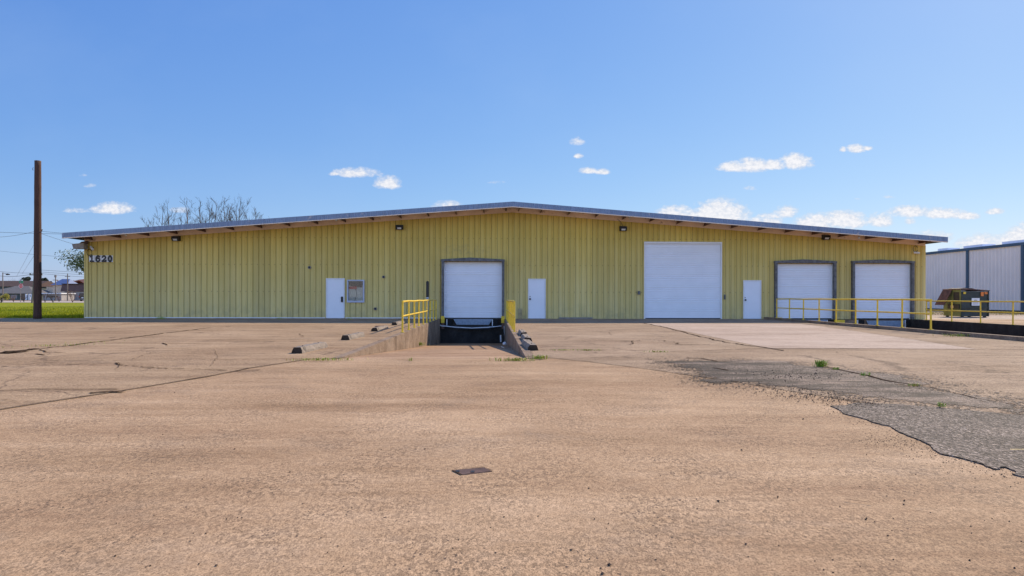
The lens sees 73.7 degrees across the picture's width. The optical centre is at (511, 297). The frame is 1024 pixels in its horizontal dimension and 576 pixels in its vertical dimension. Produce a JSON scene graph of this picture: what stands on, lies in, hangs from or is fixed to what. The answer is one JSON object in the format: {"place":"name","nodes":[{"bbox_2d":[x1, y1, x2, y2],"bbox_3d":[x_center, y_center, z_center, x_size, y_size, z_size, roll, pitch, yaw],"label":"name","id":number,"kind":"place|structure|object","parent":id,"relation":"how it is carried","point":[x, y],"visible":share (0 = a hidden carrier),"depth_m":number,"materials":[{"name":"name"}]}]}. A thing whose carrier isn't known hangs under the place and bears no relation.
{"place":"outdoors","nodes":[
{"label":"outdoors","id":0,"kind":"place"},
{"bbox_2d":[0,303,83,315],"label":"lawn","id":1,"kind":"structure","parent":0,"point":[45,305],"depth_m":87.25,"materials":[{"name":"green plant"}]},
{"bbox_2d":[0,293,10,302],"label":"roadside bush","id":2,"kind":"object","parent":1,"relation":"on","point":[5,296],"visible":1,"depth_m":125.05,"materials":[{"name":"green plant"}]},
{"bbox_2d":[54,249,83,274],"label":"oak tree","id":3,"kind":"object","parent":1,"relation":"on","point":[74,260],"visible":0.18,"depth_m":60.51,"materials":[{"name":"green plant"}]},
{"bbox_2d":[157,199,177,224],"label":"bare tree","id":4,"kind":"object","parent":1,"relation":"on","point":[167,213],"visible":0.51,"depth_m":88.76,"materials":[{"name":"grey plant"}]},
{"bbox_2d":[154,203,187,225],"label":"bare tree","id":5,"kind":"object","parent":1,"relation":"on","point":[167,218],"visible":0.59,"depth_m":82.16,"materials":[{"name":"grey plant"}]},
{"bbox_2d":[168,211,202,223],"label":"bare tree","id":6,"kind":"object","parent":1,"relation":"on","point":[194,222],"visible":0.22,"depth_m":89.01,"materials":[{"name":"grey plant"}]},
{"bbox_2d":[179,197,202,224],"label":"bare tree","id":7,"kind":"object","parent":1,"relation":"on","point":[186,213],"visible":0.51,"depth_m":86.09,"materials":[{"name":"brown plant"}]},
{"bbox_2d":[185,199,213,222],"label":"bare tree","id":8,"kind":"object","parent":1,"relation":"on","point":[199,211],"visible":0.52,"depth_m":82.52,"materials":[{"name":"grey plant"}]},
{"bbox_2d":[201,196,234,221],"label":"bare tree","id":9,"kind":"object","parent":1,"relation":"on","point":[215,213],"visible":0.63,"depth_m":87.05,"materials":[{"name":"grey plant"}]},
{"bbox_2d":[212,199,234,221],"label":"bare tree","id":10,"kind":"object","parent":1,"relation":"on","point":[224,212],"visible":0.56,"depth_m":84.12,"materials":[{"name":"grey plant"}]},
{"bbox_2d":[208,197,250,221],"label":"bare tree","id":11,"kind":"object","parent":1,"relation":"on","point":[231,216],"visible":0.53,"depth_m":87.81,"materials":[{"name":"grey plant"}]},
{"bbox_2d":[221,197,242,220],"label":"bare tree","id":12,"kind":"object","parent":1,"relation":"on","point":[234,212],"visible":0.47,"depth_m":90.91,"materials":[{"name":"grey plant"}]},
{"bbox_2d":[253,208,263,218],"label":"bare tree","id":13,"kind":"object","parent":1,"relation":"on","point":[257,214],"visible":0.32,"depth_m":85.90,"materials":[{"name":"grey plant"}]},
{"bbox_2d":[0,306,1023,317],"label":"grass","id":14,"kind":"structure","parent":1,"relation":"on","point":[26,314],"depth_m":46.05,"materials":[{"name":"green plant"}]},
{"bbox_2d":[0,300,83,300],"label":"dry verge","id":15,"kind":"structure","parent":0,"point":[30,300],"depth_m":194.05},
{"bbox_2d":[42,293,75,300],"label":"shed","id":16,"kind":"structure","parent":15,"relation":"on","point":[63,296],"depth_m":195.14,"materials":[{"name":"white paint"}]},
{"bbox_2d":[3,301,83,302],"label":"road","id":17,"kind":"structure","parent":0,"point":[52,302],"depth_m":155.76,"materials":[{"name":"grey asphalt"}]},
{"bbox_2d":[2,272,9,301],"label":"street lamp","id":18,"kind":"object","parent":17,"relation":"on","point":[2,283],"visible":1,"depth_m":149.90,"materials":[{"name":"grey metal"}]},
{"bbox_2d":[19,280,22,301],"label":"stop sign","id":19,"kind":"object","parent":17,"relation":"on","point":[20,284],"visible":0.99,"depth_m":139.96,"materials":[{"name":"red metal"}]},
{"bbox_2d":[67,289,78,301],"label":"bare shrub","id":20,"kind":"object","parent":17,"relation":"on","point":[70,295],"visible":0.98,"depth_m":134.88,"materials":[{"name":"brown plant"}]},
{"bbox_2d":[79,293,83,300],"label":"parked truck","id":21,"kind":"object","parent":17,"relation":"on","point":[81,296],"visible":0.32,"depth_m":171.99,"materials":[{"name":"white paint"}]},
{"bbox_2d":[0,318,432,409],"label":"parking lot","id":22,"kind":"structure","parent":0,"point":[54,373],"depth_m":15.25,"materials":[{"name":"concrete"}]},
{"bbox_2d":[32,160,42,318],"bbox_3d":[-24.404,-2.951,35.202,0.542,8.204,0.377,0,0,-2],"label":"utility pole","id":23,"kind":"object","parent":22,"relation":"on","point":[37,290],"visible":0.98,"depth_m":35.07,"materials":[{"name":"brown wood"}]},
{"bbox_2d":[2,343,104,347],"bbox_3d":[-10.368,1.089,15.857,2.372,0.065,0.193,0,0,-38],"label":"weed","id":24,"kind":"object","parent":22,"relation":"on","point":[58,344],"visible":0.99,"depth_m":15.79,"materials":[{"name":"green plant"}]},
{"bbox_2d":[291,342,327,353],"bbox_3d":[-4.357,1.069,14.776,0.240,0.142,1.768,0,0,1],"label":"wheel stop","id":25,"kind":"object","parent":22,"relation":"on","point":[305,348],"visible":1,"depth_m":14.41,"materials":[{"name":"concrete"}]},
{"bbox_2d":[341,332,364,339],"bbox_3d":[-4.436,1.069,19.126,0.238,0.142,1.768,0,0,1],"label":"wheel stop","id":26,"kind":"object","parent":22,"relation":"on","point":[356,335],"visible":0.99,"depth_m":18.76,"materials":[{"name":"concrete"}]},
{"bbox_2d":[371,325,387,330],"bbox_3d":[-4.602,1.069,23.827,0.238,0.142,1.767,0,0,1],"label":"wheel stop","id":27,"kind":"object","parent":22,"relation":"on","point":[383,327],"visible":0.99,"depth_m":23.43,"materials":[{"name":"concrete"}]},
{"bbox_2d":[392,321,404,324],"bbox_3d":[-4.813,1.068,28.905,0.240,0.142,1.760,0,0,1],"label":"wheel stop","id":28,"kind":"object","parent":22,"relation":"on","point":[397,323],"visible":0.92,"depth_m":28.46,"materials":[{"name":"concrete"}]},
{"bbox_2d":[426,281,428,299],"bbox_3d":[-4.451,0.138,35.940,0.157,2.013,0.157,0,0,21],"label":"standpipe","id":29,"kind":"object","parent":22,"relation":"on","point":[427,289],"visible":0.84,"depth_m":35.88,"materials":[{"name":"black metal"}]},
{"bbox_2d":[343,343,523,358],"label":"truck ramp","id":30,"kind":"structure","parent":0,"point":[467,351],"depth_m":17.59,"materials":[{"name":"concrete"}]},
{"bbox_2d":[331,319,439,358],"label":"ramp wall","id":31,"kind":"structure","parent":30,"relation":"on","point":[428,333],"depth_m":22.17,"materials":[{"name":"concrete"}]},
{"bbox_2d":[401,299,436,331],"bbox_3d":[-3.741,0.617,28.757,0.120,1.053,13.220,0,0,-2],"label":"railing","id":32,"kind":"object","parent":31,"relation":"on","point":[418,312],"visible":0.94,"depth_m":27.09,"materials":[{"name":"yellow metal"}]},
{"bbox_2d":[440,325,501,328],"bbox_3d":[-2.249,1.522,36.620,3.378,0.293,0.053,0,0,-2],"label":"hose","id":33,"kind":"object","parent":31,"relation":"attached to","point":[470,327],"visible":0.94,"depth_m":36.62,"materials":[{"name":"white plastic"}]},
{"bbox_2d":[440,319,503,342],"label":"dock face wall","id":34,"kind":"structure","parent":30,"relation":"on","point":[454,335],"depth_m":36.88,"materials":[{"name":"concrete"}]},
{"bbox_2d":[446,319,452,325],"bbox_3d":[-3.365,1.372,36.779,0.330,0.390,0.138,0,0,-2],"label":"dock bumper","id":35,"kind":"object","parent":34,"relation":"attached to","point":[449,322],"visible":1,"depth_m":36.71,"materials":[{"name":"black rubber"}]},
{"bbox_2d":[454,319,491,328],"bbox_3d":[-2.111,1.429,36.815,2.792,0.584,0.139,0,0,-2],"label":"dock leveler","id":36,"kind":"object","parent":34,"relation":"attached to","point":[472,323],"visible":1,"depth_m":36.76,"materials":[{"name":"blue paint"}]},
{"bbox_2d":[492,319,497,325],"bbox_3d":[-0.916,1.377,36.848,0.330,0.390,0.138,0,0,-2],"label":"dock bumper","id":37,"kind":"object","parent":34,"relation":"attached to","point":[494,322],"visible":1,"depth_m":36.78,"materials":[{"name":"black rubber"}]},
{"bbox_2d":[504,319,533,358],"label":"ramp wall","id":38,"kind":"structure","parent":30,"relation":"on","point":[514,339],"depth_m":20.31,"materials":[{"name":"concrete"}]},
{"bbox_2d":[506,300,515,331],"bbox_3d":[-0.099,0.625,29.084,0.120,1.053,12.770,0,0,-2],"label":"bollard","id":39,"kind":"object","parent":38,"relation":"on","point":[510,312],"visible":0.94,"depth_m":25.90,"materials":[{"name":"yellow metal"}]},
{"bbox_2d":[0,319,1023,575],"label":"yard pavement","id":40,"kind":"structure","parent":0,"point":[380,445],"depth_m":4.27,"materials":[{"name":"beige concrete"}]},
{"bbox_2d":[292,357,352,360],"bbox_3d":[-3.322,1.105,12.328,1.441,0.064,0.182,0,0,-6],"label":"weed","id":41,"kind":"object","parent":40,"relation":"on","point":[313,359],"visible":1,"depth_m":12.30,"materials":[{"name":"green plant"}]},
{"bbox_2d":[452,467,492,474],"bbox_3d":[-0.265,1.154,4.536,0.243,0.018,0.146,0,0,-26],"label":"utility cover","id":42,"kind":"object","parent":40,"relation":"on","point":[473,470],"visible":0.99,"depth_m":4.52,"materials":[{"name":"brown metal"}]},
{"bbox_2d":[0,323,1015,502],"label":"pavement cracks","id":43,"kind":"object","parent":40,"relation":"on","point":[15,351],"visible":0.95,"depth_m":11.83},
{"bbox_2d":[489,357,534,360],"bbox_3d":[0.003,1.117,12.408,0.834,0.074,0.197,0,0,-2],"label":"weed","id":44,"kind":"object","parent":40,"relation":"on","point":[515,359],"visible":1,"depth_m":12.40,"materials":[{"name":"green plant"}]},
{"bbox_2d":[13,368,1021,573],"bbox_3d":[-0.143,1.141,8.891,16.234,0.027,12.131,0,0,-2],"label":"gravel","id":45,"kind":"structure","parent":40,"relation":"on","point":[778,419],"depth_m":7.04,"materials":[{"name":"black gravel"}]},
{"bbox_2d":[528,354,547,358],"bbox_3d":[0.495,1.097,12.694,0.420,0.096,0.217,0,0,-2],"label":"weed","id":46,"kind":"object","parent":40,"relation":"on","point":[538,357],"visible":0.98,"depth_m":12.68,"materials":[{"name":"green plant"}]},
{"bbox_2d":[830,403,1023,477],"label":"asphalt patch","id":47,"kind":"object","parent":40,"relation":"on","point":[993,440],"visible":0.94,"depth_m":5.96,"materials":[{"name":"grey asphalt"}]},
{"bbox_2d":[0,0,1023,282],"label":"sky","id":48,"kind":"structure","parent":0,"point":[894,116],"materials":[{"name":"blue"}]},
{"bbox_2d":[2,302,1023,319],"bbox_3d":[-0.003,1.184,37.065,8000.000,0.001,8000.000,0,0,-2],"label":"ground","id":49,"kind":"structure","parent":0,"point":[938,312],"depth_m":54.18,"materials":[{"name":"beige concrete"}]},
{"bbox_2d":[20,277,30,280],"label":"distant tree","id":50,"kind":"object","parent":49,"relation":"on","point":[26,278],"visible":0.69,"depth_m":328.86,"materials":[{"name":"green plant"}]},
{"bbox_2d":[0,286,51,299],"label":"house","id":51,"kind":"structure","parent":49,"relation":"on","point":[26,291],"depth_m":216.13,"materials":[{"name":"grey"}]},
{"bbox_2d":[0,281,52,289],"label":"house","id":52,"kind":"structure","parent":49,"relation":"on","point":[7,284],"depth_m":239.08,"materials":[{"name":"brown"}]},
{"bbox_2d":[47,291,59,301],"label":"bare shrub","id":53,"kind":"object","parent":49,"relation":"on","point":[52,295],"visible":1,"depth_m":130.04,"materials":[{"name":"grey plant"}]},
{"bbox_2d":[51,279,77,292],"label":"house","id":54,"kind":"structure","parent":49,"relation":"on","point":[59,283],"depth_m":216.32,"materials":[{"name":"blue"}]},
{"bbox_2d":[46,280,83,292],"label":"house","id":55,"kind":"structure","parent":49,"relation":"on","point":[49,288],"depth_m":224.98,"materials":[{"name":"beige brick"}]},
{"bbox_2d":[61,284,83,299],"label":"building","id":56,"kind":"structure","parent":49,"relation":"on","point":[78,289],"depth_m":205.12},
{"bbox_2d":[62,202,947,318],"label":"warehouse","id":57,"kind":"structure","parent":49,"relation":"on","point":[531,260],"depth_m":37.02,"materials":[{"name":"yellow metal"}]},
{"bbox_2d":[72,241,88,248],"bbox_3d":[-22.774,-2.775,36.053,0.720,0.440,0.350,0,0,-2],"label":"flood light","id":58,"kind":"object","parent":57,"relation":"attached to","point":[82,245],"visible":1,"depth_m":35.88,"materials":[{"name":"grey metal"}]},
{"bbox_2d":[89,255,112,261],"bbox_3d":[-21.911,-2.068,36.388,1.249,0.395,0.028,0,0,-2],"label":"house number","id":59,"kind":"object","parent":57,"relation":"attached to","point":[100,258],"visible":1,"depth_m":36.39,"materials":[{"name":"black paint"}]},
{"bbox_2d":[171,236,180,240],"bbox_3d":[-17.911,-3.152,36.371,0.380,0.270,0.285,0,0,-2],"label":"wall light","id":60,"kind":"object","parent":57,"relation":"attached to","point":[175,238],"visible":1,"depth_m":36.27,"materials":[{"name":"black metal"}]},
{"bbox_2d":[326,278,344,318],"bbox_3d":[-9.514,0.048,36.789,0.995,2.169,0.220,0,0,-2],"label":"door","id":61,"kind":"structure","parent":57,"relation":"in","point":[335,287],"depth_m":36.75,"materials":[{"name":"white paint"}]},
{"bbox_2d":[347,280,364,302],"bbox_3d":[-8.423,-0.344,36.839,0.928,1.225,0.200,0,0,-2],"label":"window","id":62,"kind":"structure","parent":57,"relation":"in","point":[355,288],"depth_m":36.91,"materials":[{"name":"clear glass"}]},
{"bbox_2d":[396,225,402,229],"bbox_3d":[-6.048,-3.788,36.703,0.380,0.270,0.285,0,0,-2],"label":"wall light","id":63,"kind":"object","parent":57,"relation":"attached to","point":[399,227],"visible":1,"depth_m":36.59,"materials":[{"name":"black metal"}]},
{"bbox_2d":[441,316,444,328],"bbox_3d":[-3.721,1.341,36.730,0.190,0.690,0.218,0,0,-2],"label":"corner guard","id":64,"kind":"object","parent":57,"relation":"attached to","point":[442,320],"visible":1,"depth_m":36.64,"materials":[{"name":"yellow paint"}]},
{"bbox_2d":[444,261,501,318],"bbox_3d":[-2.113,-0.437,37.025,3.201,3.172,0.060,0,0,-2],"label":"overhead door","id":65,"kind":"structure","parent":57,"relation":"in","point":[472,289],"depth_m":37.03,"materials":[{"name":"white paint"}]},
{"bbox_2d":[501,316,504,328],"bbox_3d":[-0.487,1.348,36.820,0.190,0.690,0.218,0,0,-2],"label":"corner guard","id":66,"kind":"object","parent":57,"relation":"attached to","point":[502,319],"visible":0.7,"depth_m":36.71,"materials":[{"name":"yellow paint"}]},
{"bbox_2d":[528,279,545,318],"bbox_3d":[1.346,0.070,37.080,0.957,2.175,0.245,0,0,-2],"label":"door","id":67,"kind":"structure","parent":57,"relation":"in","point":[536,287],"depth_m":37.06,"materials":[{"name":"white paint"}]},
{"bbox_2d":[619,226,626,230],"bbox_3d":[6.032,-3.755,37.040,0.380,0.270,0.285,0,0,-2],"label":"wall light","id":68,"kind":"object","parent":57,"relation":"attached to","point":[622,228],"visible":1,"depth_m":36.93,"materials":[{"name":"black metal"}]},
{"bbox_2d":[644,242,721,318],"bbox_3d":[9.340,-0.932,37.313,4.278,4.213,0.125,0,0,-2],"label":"overhead door","id":69,"kind":"structure","parent":57,"relation":"in","point":[683,280],"depth_m":37.35,"materials":[{"name":"white paint"}]},
{"bbox_2d":[743,280,760,318],"bbox_3d":[13.154,0.119,37.409,0.988,2.127,0.245,0,0,-2],"label":"door","id":70,"kind":"structure","parent":57,"relation":"in","point":[751,288],"depth_m":37.39,"materials":[{"name":"white paint"}]},
{"bbox_2d":[778,263,832,318],"bbox_3d":[16.047,-0.362,37.533,3.178,3.102,0.060,0,0,-2],"label":"overhead door","id":71,"kind":"structure","parent":57,"relation":"in","point":[799,280],"depth_m":37.54,"materials":[{"name":"white paint"}]},
{"bbox_2d":[822,235,830,239],"bbox_3d":[17.192,-3.305,37.352,0.380,0.270,0.285,0,0,-2],"label":"wall light","id":72,"kind":"object","parent":57,"relation":"attached to","point":[826,237],"visible":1,"depth_m":37.26,"materials":[{"name":"black metal"}]},
{"bbox_2d":[855,263,909,318],"bbox_3d":[20.364,-0.360,37.653,3.213,3.117,0.060,0,0,-2],"label":"overhead door","id":73,"kind":"structure","parent":57,"relation":"in","point":[872,281],"depth_m":37.66,"materials":[{"name":"white paint"}]},
{"bbox_2d":[926,240,1023,311],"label":"neighbour warehouse","id":74,"kind":"structure","parent":49,"relation":"on","point":[997,271],"depth_m":63.48,"materials":[{"name":"white metal"}]},
{"bbox_2d":[515,319,1023,414],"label":"loading lot","id":75,"kind":"structure","parent":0,"point":[985,365],"depth_m":14.15,"materials":[{"name":"brown concrete"}]},
{"bbox_2d":[518,329,526,336],"bbox_3d":[0.328,1.080,21.066,0.241,0.142,1.866,0,0,-2],"label":"wheel stop","id":76,"kind":"object","parent":75,"relation":"on","point":[521,332],"visible":0.84,"depth_m":20.59,"materials":[{"name":"concrete"}]},
{"bbox_2d":[521,334,531,340],"bbox_3d":[0.383,1.080,18.384,0.240,0.142,1.864,0,0,-2],"label":"wheel stop","id":77,"kind":"object","parent":75,"relation":"on","point":[525,336],"visible":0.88,"depth_m":17.87,"materials":[{"name":"concrete"}]},
{"bbox_2d":[522,339,537,349],"bbox_3d":[0.399,1.080,15.749,0.240,0.142,1.866,0,0,-4],"label":"wheel stop","id":78,"kind":"object","parent":75,"relation":"on","point":[527,344],"visible":0.99,"depth_m":15.16,"materials":[{"name":"concrete"}]},
{"bbox_2d":[647,323,972,348],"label":"pale slab","id":79,"kind":"structure","parent":75,"relation":"on","point":[780,336],"depth_m":20.31,"materials":[{"name":"concrete"}]},
{"bbox_2d":[646,356,1023,414],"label":"worn asphalt strip","id":80,"kind":"object","parent":75,"relation":"on","point":[849,383],"visible":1,"depth_m":9.46,"materials":[{"name":"grey asphalt"}]},
{"bbox_2d":[812,359,828,366],"bbox_3d":[5.175,1.092,11.443,0.339,0.127,0.229,0,0,26],"label":"weed","id":81,"kind":"object","parent":80,"relation":"on","point":[821,363],"visible":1,"depth_m":11.40,"materials":[{"name":"green plant"}]},
{"bbox_2d":[927,315,1023,318],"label":"side apron pavement","id":82,"kind":"structure","parent":0,"point":[982,317],"depth_m":41.66,"materials":[{"name":"concrete"}]},
{"bbox_2d":[935,288,989,316],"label":"dumpster","id":83,"kind":"object","parent":82,"relation":"on","point":[963,294],"visible":0.94,"depth_m":41.82,"materials":[{"name":"green metal"}]},
{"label":"side truck ramp","id":84,"kind":"structure","parent":0,"visible":0},
{"bbox_2d":[845,320,903,326],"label":"dock face wall","id":85,"kind":"structure","parent":84,"relation":"on","point":[853,321],"depth_m":37.49,"materials":[{"name":"concrete"}]},
{"bbox_2d":[800,319,832,320],"bbox_3d":[16.273,1.467,37.328,2.587,0.578,0.139,0,0,-2],"label":"dock leveler","id":86,"kind":"object","parent":85,"relation":"attached to","point":[817,319],"visible":0.27,"depth_m":37.29,"materials":[{"name":"blue paint"}]},
{"bbox_2d":[859,319,910,326],"bbox_3d":[20.474,1.542,37.446,2.878,0.711,0.139,0,0,-2],"label":"dock leveler","id":87,"kind":"object","parent":85,"relation":"attached to","point":[891,323],"visible":0.57,"depth_m":37.38,"materials":[{"name":"blue paint"}]},
{"bbox_2d":[904,320,910,327],"bbox_3d":[21.739,1.467,37.481,0.390,0.470,0.138,0,0,-2],"label":"dock bumper","id":88,"kind":"object","parent":85,"relation":"attached to","point":[907,323],"visible":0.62,"depth_m":37.41,"materials":[{"name":"black rubber"}]},
{"bbox_2d":[764,317,1023,341],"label":"ramp kerb wall","id":89,"kind":"structure","parent":84,"relation":"on","point":[1001,337],"depth_m":23.40,"materials":[{"name":"concrete"}]},
{"bbox_2d":[775,298,933,329],"bbox_3d":[13.849,0.553,29.148,0.124,1.033,13.330,0,0,0],"label":"railing","id":90,"kind":"object","parent":89,"relation":"on","point":[856,310],"visible":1,"depth_m":27.47,"materials":[{"name":"yellow metal"}]},
{"bbox_2d":[911,319,1023,336],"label":"ramp wall","id":91,"kind":"structure","parent":84,"relation":"on","point":[998,329],"depth_m":32.47,"materials":[{"name":"concrete"}]},
{"bbox_2d":[926,300,1023,324],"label":"railing","id":92,"kind":"object","parent":91,"relation":"on","point":[980,311],"visible":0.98,"depth_m":32.30,"materials":[{"name":"yellow metal"}]}
]}

